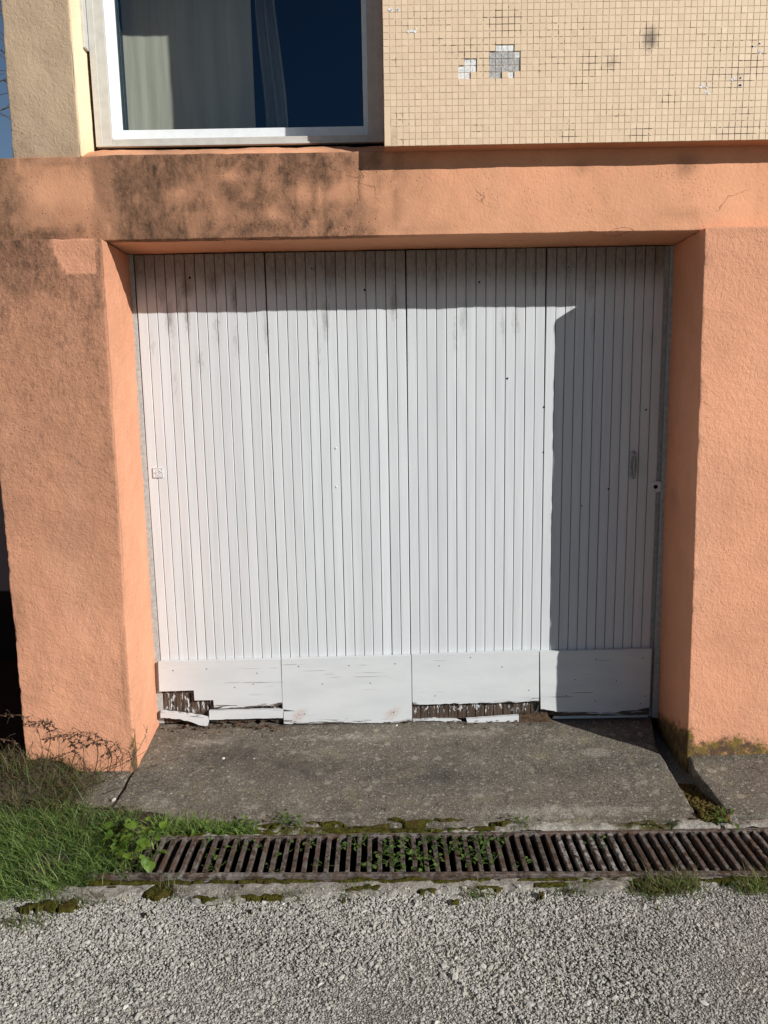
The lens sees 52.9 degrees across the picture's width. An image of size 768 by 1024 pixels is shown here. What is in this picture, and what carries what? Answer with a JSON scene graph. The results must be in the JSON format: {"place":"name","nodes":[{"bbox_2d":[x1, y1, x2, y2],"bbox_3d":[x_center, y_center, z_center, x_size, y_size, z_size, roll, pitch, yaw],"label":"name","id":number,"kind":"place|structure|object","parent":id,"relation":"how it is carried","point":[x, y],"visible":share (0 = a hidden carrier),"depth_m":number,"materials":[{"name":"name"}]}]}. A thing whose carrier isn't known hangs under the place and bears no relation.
{"place":"outdoors","nodes":[
{"label":"outdoors","id":0,"kind":"place"},
{"bbox_2d":[0,0,12,157],"label":"sky","id":1,"kind":"structure","parent":0,"point":[6,151],"materials":[{"name":"blue"}]},
{"bbox_2d":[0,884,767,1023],"bbox_3d":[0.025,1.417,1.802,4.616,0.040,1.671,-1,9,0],"label":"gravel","id":2,"kind":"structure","parent":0,"point":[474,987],"depth_m":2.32,"materials":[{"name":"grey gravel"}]},
{"bbox_2d":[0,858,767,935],"bbox_3d":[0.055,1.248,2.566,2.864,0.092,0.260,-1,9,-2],"label":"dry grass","id":3,"kind":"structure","parent":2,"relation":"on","point":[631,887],"depth_m":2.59,"materials":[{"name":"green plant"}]},
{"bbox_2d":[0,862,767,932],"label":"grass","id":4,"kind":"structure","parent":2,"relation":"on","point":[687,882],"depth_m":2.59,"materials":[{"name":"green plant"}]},
{"bbox_2d":[0,728,767,1023],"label":"ground","id":5,"kind":"structure","parent":0,"point":[678,773],"depth_m":2.27,"materials":[{"name":"grey gravel"}]},
{"bbox_2d":[0,2,10,119],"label":"bare tree","id":6,"kind":"object","parent":5,"relation":"on","point":[4,80],"visible":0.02,"depth_m":10.02,"materials":[{"name":"grey plant"}]},
{"bbox_2d":[0,739,177,887],"bbox_3d":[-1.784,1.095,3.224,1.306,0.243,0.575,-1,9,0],"label":"dry grass","id":7,"kind":"structure","parent":5,"relation":"on","point":[19,762],"depth_m":3.20,"materials":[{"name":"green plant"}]},
{"bbox_2d":[0,733,26,760],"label":"dead stem","id":8,"kind":"object","parent":7,"relation":"on","point":[12,740],"visible":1,"depth_m":3.21,"materials":[{"name":"brown plant"}]},
{"bbox_2d":[0,712,43,756],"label":"dead stem","id":9,"kind":"object","parent":7,"relation":"on","point":[23,717],"visible":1,"depth_m":3.25,"materials":[{"name":"brown plant"}]},
{"bbox_2d":[23,714,66,757],"bbox_3d":[-1.452,0.956,3.296,0.184,0.171,0.055,0,9,4],"label":"dead stem","id":10,"kind":"object","parent":7,"relation":"on","point":[49,723],"visible":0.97,"depth_m":3.29,"materials":[{"name":"brown plant"}]},
{"bbox_2d":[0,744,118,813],"bbox_3d":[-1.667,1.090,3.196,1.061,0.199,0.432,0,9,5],"label":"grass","id":11,"kind":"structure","parent":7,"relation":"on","point":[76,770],"depth_m":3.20,"materials":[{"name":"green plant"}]},
{"bbox_2d":[48,727,86,767],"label":"dead stem","id":12,"kind":"object","parent":7,"relation":"on","point":[79,740],"visible":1,"depth_m":3.30,"materials":[{"name":"brown plant"}]},
{"bbox_2d":[57,751,85,782],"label":"dead stem","id":13,"kind":"object","parent":7,"relation":"on","point":[80,758],"visible":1,"depth_m":3.25,"materials":[{"name":"brown plant"}]},
{"bbox_2d":[0,791,151,921],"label":"grass","id":14,"kind":"structure","parent":7,"relation":"on","point":[12,836],"depth_m":2.81,"materials":[{"name":"green plant"}]},
{"bbox_2d":[68,764,147,795],"bbox_3d":[-1.132,1.102,3.178,0.322,0.074,0.004,-5,10,-21],"label":"dead stem","id":15,"kind":"object","parent":7,"relation":"on","point":[103,782],"visible":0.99,"depth_m":3.17,"materials":[{"name":"brown plant"}]},
{"bbox_2d":[64,745,155,786],"bbox_3d":[-1.138,1.055,3.217,0.372,0.113,0.022,-5,10,-23],"label":"dead stem","id":16,"kind":"object","parent":7,"relation":"on","point":[106,771],"visible":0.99,"depth_m":3.21,"materials":[{"name":"brown plant"}]},
{"bbox_2d":[61,814,169,885],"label":"grass","id":17,"kind":"structure","parent":7,"relation":"on","point":[102,847],"depth_m":2.77,"materials":[{"name":"green plant"}]},
{"bbox_2d":[103,818,137,837],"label":"broadleaf weed","id":18,"kind":"object","parent":7,"relation":"on","point":[128,820],"visible":0.65,"depth_m":2.92,"materials":[{"name":"green plant"}]},
{"bbox_2d":[133,806,260,840],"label":"grass","id":19,"kind":"structure","parent":7,"relation":"on","point":[175,828],"depth_m":2.95,"materials":[{"name":"green plant"}]},
{"bbox_2d":[202,819,225,832],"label":"rim weed","id":20,"kind":"object","parent":19,"relation":"on","point":[218,829],"visible":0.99,"depth_m":2.94,"materials":[{"name":"green plant"}]},
{"bbox_2d":[222,818,244,835],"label":"rim weed","id":21,"kind":"object","parent":19,"relation":"on","point":[224,831],"visible":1,"depth_m":2.95,"materials":[{"name":"green plant"}]},
{"bbox_2d":[73,771,130,807],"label":"footpath slab","id":22,"kind":"structure","parent":5,"relation":"on","point":[98,797],"depth_m":3.25,"materials":[{"name":"concrete"}]},
{"bbox_2d":[56,729,108,773],"bbox_3d":[-1.289,1.006,3.306,0.229,0.222,0.078,-1,9,0],"label":"dead stem","id":23,"kind":"object","parent":22,"relation":"on","point":[97,736],"visible":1,"depth_m":3.30,"materials":[{"name":"brown plant"}]},
{"bbox_2d":[82,739,122,773],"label":"dead stem","id":24,"kind":"object","parent":22,"relation":"on","point":[114,745],"visible":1,"depth_m":3.30,"materials":[{"name":"brown plant"}]},
{"bbox_2d":[100,747,131,777],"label":"dead stem","id":25,"kind":"object","parent":22,"relation":"on","point":[122,752],"visible":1,"depth_m":3.29,"materials":[{"name":"brown plant"}]},
{"bbox_2d":[114,725,147,777],"bbox_3d":[-1.076,1.012,3.277,0.157,0.214,0.065,-4,10,-15],"label":"dead stem","id":26,"kind":"object","parent":22,"relation":"on","point":[134,750],"visible":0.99,"depth_m":3.29,"materials":[{"name":"brown plant"}]},
{"bbox_2d":[0,0,767,775],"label":"house","id":27,"kind":"structure","parent":5,"relation":"on","point":[408,362],"depth_m":3.40,"materials":[{"name":"orange paint"}]},
{"bbox_2d":[120,0,255,129],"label":"curtain","id":28,"kind":"object","parent":27,"relation":"hanging from","point":[188,64],"visible":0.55,"depth_m":3.62,"materials":[{"name":"fabric"}]},
{"bbox_2d":[86,0,383,148],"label":"window","id":29,"kind":"structure","parent":27,"relation":"in","point":[102,15],"depth_m":3.17,"materials":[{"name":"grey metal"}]},
{"bbox_2d":[255,0,287,127],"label":"curtain","id":30,"kind":"object","parent":27,"relation":"hanging from","point":[273,84],"visible":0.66,"depth_m":3.75,"materials":[{"name":"fabric"}]},
{"bbox_2d":[128,245,674,725],"bbox_3d":[0.099,-0.066,3.588,2.450,2.207,0.089,-1,9,0],"label":"garage door","id":31,"kind":"structure","parent":27,"relation":"in","point":[417,485],"depth_m":3.57,"materials":[{"name":"paint"}]},
{"bbox_2d":[17,876,767,920],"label":"moss","id":32,"kind":"object","parent":5,"relation":"on","point":[50,904],"visible":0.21,"depth_m":2.58,"materials":[{"name":"green plant"}]},
{"bbox_2d":[23,875,767,905],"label":"kerb","id":33,"kind":"structure","parent":5,"relation":"on","point":[210,890],"depth_m":2.61,"materials":[{"name":"concrete"}]},
{"bbox_2d":[113,715,697,832],"bbox_3d":[0.108,1.180,3.401,2.409,0.207,0.881,-1,9,0],"label":"concrete apron","id":34,"kind":"object","parent":5,"relation":"on","point":[579,770],"visible":0.69,"depth_m":3.31,"materials":[{"name":"grey concrete"}]},
{"bbox_2d":[132,757,177,776],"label":"dead stem","id":35,"kind":"object","parent":34,"relation":"on","point":[156,764],"visible":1,"depth_m":3.30,"materials":[{"name":"brown plant"}]},
{"bbox_2d":[270,809,302,827],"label":"rim weed","id":36,"kind":"object","parent":34,"relation":"on","point":[285,816],"visible":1,"depth_m":2.97,"materials":[{"name":"green plant"}]},
{"bbox_2d":[165,719,569,733],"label":"leaf litter","id":37,"kind":"object","parent":34,"relation":"on","point":[262,726],"visible":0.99,"depth_m":3.72,"materials":[{"name":"brown plant"}]},
{"bbox_2d":[223,817,716,830],"bbox_3d":[0.321,1.215,2.974,2.100,0.063,0.075,-1,9,0],"label":"moss","id":38,"kind":"object","parent":34,"relation":"on","point":[419,823],"visible":0.24,"depth_m":2.97,"materials":[{"name":"green plant"}]},
{"bbox_2d":[156,819,767,835],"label":"mortar rim","id":39,"kind":"object","parent":5,"relation":"on","point":[565,826],"visible":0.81,"depth_m":2.94,"materials":[{"name":"concrete"}]},
{"bbox_2d":[228,813,260,826],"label":"rim weed","id":40,"kind":"object","parent":39,"relation":"on","point":[249,820],"visible":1,"depth_m":2.96,"materials":[{"name":"green plant"}]},
{"bbox_2d":[167,826,494,835],"bbox_3d":[-0.204,1.229,2.940,1.250,0.041,0.035,-1,9,0],"label":"moss","id":41,"kind":"object","parent":39,"relation":"on","point":[382,830],"visible":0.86,"depth_m":2.94,"materials":[{"name":"green plant"}]},
{"bbox_2d":[191,820,209,836],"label":"rim weed","id":42,"kind":"object","parent":41,"relation":"on","point":[193,833],"visible":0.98,"depth_m":2.92,"materials":[{"name":"green plant"}]},
{"bbox_2d":[508,813,529,823],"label":"rim weed","id":43,"kind":"object","parent":39,"relation":"on","point":[514,818],"visible":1,"depth_m":2.96,"materials":[{"name":"green plant"}]},
{"bbox_2d":[705,805,739,831],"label":"rim weed","id":44,"kind":"object","parent":39,"relation":"on","point":[716,810],"visible":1,"depth_m":2.97,"materials":[{"name":"green plant"}]},
{"bbox_2d":[168,838,767,872],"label":"drain channel","id":45,"kind":"object","parent":5,"relation":"on","point":[408,863],"depth_m":2.95,"materials":[{"name":"brown metal"}]},
{"bbox_2d":[202,857,226,871],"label":"sprouting weed","id":46,"kind":"object","parent":45,"relation":"on","point":[211,864],"visible":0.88,"depth_m":2.76,"materials":[{"name":"green plant"}]},
{"bbox_2d":[225,837,249,852],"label":"sprouting weed","id":47,"kind":"object","parent":45,"relation":"on","point":[226,845],"visible":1,"depth_m":2.86,"materials":[{"name":"green plant"}]},
{"bbox_2d":[382,832,409,848],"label":"sprouting weed","id":48,"kind":"object","parent":45,"relation":"on","point":[404,836],"visible":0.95,"depth_m":2.87,"materials":[{"name":"green plant"}]},
{"bbox_2d":[411,855,438,871],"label":"sprouting weed","id":49,"kind":"object","parent":45,"relation":"on","point":[421,869],"visible":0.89,"depth_m":2.70,"materials":[{"name":"green plant"}]},
{"bbox_2d":[86,827,767,883],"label":"drain grate","id":50,"kind":"object","parent":45,"relation":"on","point":[759,836],"visible":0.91,"depth_m":2.79,"materials":[{"name":"metal"}]},
{"bbox_2d":[92,841,125,864],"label":"broadleaf weed","id":51,"kind":"object","parent":50,"relation":"on","point":[120,853],"visible":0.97,"depth_m":2.74,"materials":[{"name":"green plant"}]},
{"bbox_2d":[101,824,133,852],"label":"broadleaf weed","id":52,"kind":"object","parent":50,"relation":"on","point":[109,835],"visible":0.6,"depth_m":2.83,"materials":[{"name":"green plant"}]},
{"bbox_2d":[114,836,147,860],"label":"broadleaf weed","id":53,"kind":"object","parent":50,"relation":"on","point":[128,856],"visible":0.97,"depth_m":2.76,"materials":[{"name":"green plant"}]},
{"bbox_2d":[120,822,155,848],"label":"broadleaf weed","id":54,"kind":"object","parent":50,"relation":"on","point":[131,825],"visible":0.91,"depth_m":2.82,"materials":[{"name":"green plant"}]},
{"bbox_2d":[134,816,166,840],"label":"broadleaf weed","id":55,"kind":"object","parent":50,"relation":"on","point":[162,824],"visible":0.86,"depth_m":2.90,"materials":[{"name":"green plant"}]},
{"bbox_2d":[140,848,166,872],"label":"broadleaf weed","id":56,"kind":"object","parent":50,"relation":"on","point":[148,865],"visible":0.96,"depth_m":2.71,"materials":[{"name":"green plant"}]},
{"bbox_2d":[205,848,223,861],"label":"sprouting weed","id":57,"kind":"object","parent":50,"relation":"on","point":[214,855],"visible":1,"depth_m":2.80,"materials":[{"name":"green plant"}]},
{"bbox_2d":[251,837,268,848],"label":"sprouting weed","id":58,"kind":"object","parent":50,"relation":"on","point":[258,846],"visible":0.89,"depth_m":2.88,"materials":[{"name":"green plant"}]},
{"bbox_2d":[275,840,294,856],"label":"sprouting weed","id":59,"kind":"object","parent":50,"relation":"on","point":[292,841],"visible":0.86,"depth_m":2.83,"materials":[{"name":"green plant"}]},
{"bbox_2d":[300,839,315,851],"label":"sprouting weed","id":60,"kind":"object","parent":50,"relation":"on","point":[304,843],"visible":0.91,"depth_m":2.86,"materials":[{"name":"green plant"}]},
{"bbox_2d":[311,855,333,867],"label":"sprouting weed","id":61,"kind":"object","parent":50,"relation":"on","point":[322,866],"visible":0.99,"depth_m":2.76,"materials":[{"name":"green plant"}]},
{"bbox_2d":[342,830,367,851],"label":"sprouting weed","id":62,"kind":"object","parent":50,"relation":"on","point":[355,844],"visible":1,"depth_m":2.88,"materials":[{"name":"green plant"}]},
{"bbox_2d":[359,857,379,869],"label":"sprouting weed","id":63,"kind":"object","parent":50,"relation":"on","point":[374,866],"visible":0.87,"depth_m":2.73,"materials":[{"name":"green plant"}]},
{"bbox_2d":[373,841,395,857],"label":"sprouting weed","id":64,"kind":"object","parent":50,"relation":"on","point":[388,849],"visible":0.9,"depth_m":2.81,"materials":[{"name":"green plant"}]},
{"bbox_2d":[377,853,400,867],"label":"sprouting weed","id":65,"kind":"object","parent":50,"relation":"on","point":[387,861],"visible":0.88,"depth_m":2.74,"materials":[{"name":"green plant"}]},
{"bbox_2d":[385,850,405,871],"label":"sprouting weed","id":66,"kind":"object","parent":50,"relation":"on","point":[402,864],"visible":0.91,"depth_m":2.75,"materials":[{"name":"green plant"}]},
{"bbox_2d":[397,838,425,855],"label":"sprouting weed","id":67,"kind":"object","parent":50,"relation":"on","point":[407,839],"visible":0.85,"depth_m":2.83,"materials":[{"name":"green plant"}]},
{"bbox_2d":[406,849,423,866],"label":"sprouting weed","id":68,"kind":"object","parent":50,"relation":"on","point":[411,851],"visible":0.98,"depth_m":2.77,"materials":[{"name":"green plant"}]},
{"bbox_2d":[87,876,743,887],"bbox_3d":[0.372,1.274,2.648,2.800,0.042,0.090,-1,9,0],"label":"drain edge","id":69,"kind":"object","parent":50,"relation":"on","point":[108,882],"visible":0.34,"depth_m":2.66,"materials":[{"name":"grey concrete"}]},
{"bbox_2d":[422,845,444,862],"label":"sprouting weed","id":70,"kind":"object","parent":50,"relation":"on","point":[431,859],"visible":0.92,"depth_m":2.77,"materials":[{"name":"green plant"}]},
{"bbox_2d":[436,839,461,854],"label":"sprouting weed","id":71,"kind":"object","parent":50,"relation":"on","point":[449,849],"visible":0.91,"depth_m":2.82,"materials":[{"name":"green plant"}]},
{"bbox_2d":[452,841,476,856],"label":"sprouting weed","id":72,"kind":"object","parent":50,"relation":"on","point":[459,851],"visible":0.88,"depth_m":2.81,"materials":[{"name":"green plant"}]},
{"bbox_2d":[460,847,480,867],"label":"sprouting weed","id":73,"kind":"object","parent":50,"relation":"on","point":[467,863],"visible":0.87,"depth_m":2.76,"materials":[{"name":"green plant"}]},
{"bbox_2d":[464,842,486,859],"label":"sprouting weed","id":74,"kind":"object","parent":50,"relation":"on","point":[483,848],"visible":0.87,"depth_m":2.80,"materials":[{"name":"green plant"}]},
{"bbox_2d":[478,851,501,864],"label":"sprouting weed","id":75,"kind":"object","parent":50,"relation":"on","point":[493,854],"visible":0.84,"depth_m":2.77,"materials":[{"name":"green plant"}]},
{"bbox_2d":[480,831,507,848],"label":"sprouting weed","id":76,"kind":"object","parent":50,"relation":"on","point":[493,844],"visible":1,"depth_m":2.87,"materials":[{"name":"green plant"}]},
{"bbox_2d":[666,820,682,830],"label":"rim weed","id":77,"kind":"object","parent":50,"relation":"on","point":[671,824],"visible":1,"depth_m":2.90,"materials":[{"name":"green plant"}]},
{"bbox_2d":[418,830,441,846],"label":"sprouting weed","id":78,"kind":"object","parent":45,"relation":"on","point":[430,841],"visible":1,"depth_m":2.88,"materials":[{"name":"green plant"}]},
{"bbox_2d":[448,829,473,842],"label":"sprouting weed","id":79,"kind":"object","parent":45,"relation":"on","point":[459,839],"visible":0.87,"depth_m":2.90,"materials":[{"name":"green plant"}]},
{"bbox_2d":[468,834,493,850],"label":"sprouting weed","id":80,"kind":"object","parent":45,"relation":"on","point":[485,840],"visible":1,"depth_m":2.86,"materials":[{"name":"green plant"}]},
{"bbox_2d":[515,856,533,867],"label":"sprouting weed","id":81,"kind":"object","parent":45,"relation":"on","point":[528,860],"visible":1,"depth_m":2.74,"materials":[{"name":"green plant"}]},
{"bbox_2d":[583,834,607,850],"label":"sprouting weed","id":82,"kind":"object","parent":45,"relation":"on","point":[592,835],"visible":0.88,"depth_m":2.86,"materials":[{"name":"green plant"}]},
{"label":"gutter bed","id":83,"kind":"structure","parent":5,"relation":"on","visible":0},
{"bbox_2d":[678,783,730,821],"bbox_3d":[1.272,1.171,3.118,0.127,0.069,0.338,-1,9,0],"label":"cushion moss","id":84,"kind":"object","parent":83,"relation":"on","point":[700,803],"visible":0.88,"depth_m":3.08,"materials":[{"name":"green plant"}]},
{"bbox_2d":[678,746,767,820],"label":"pavement","id":85,"kind":"structure","parent":0,"point":[737,783],"depth_m":3.19,"materials":[{"name":"concrete"}]}
]}

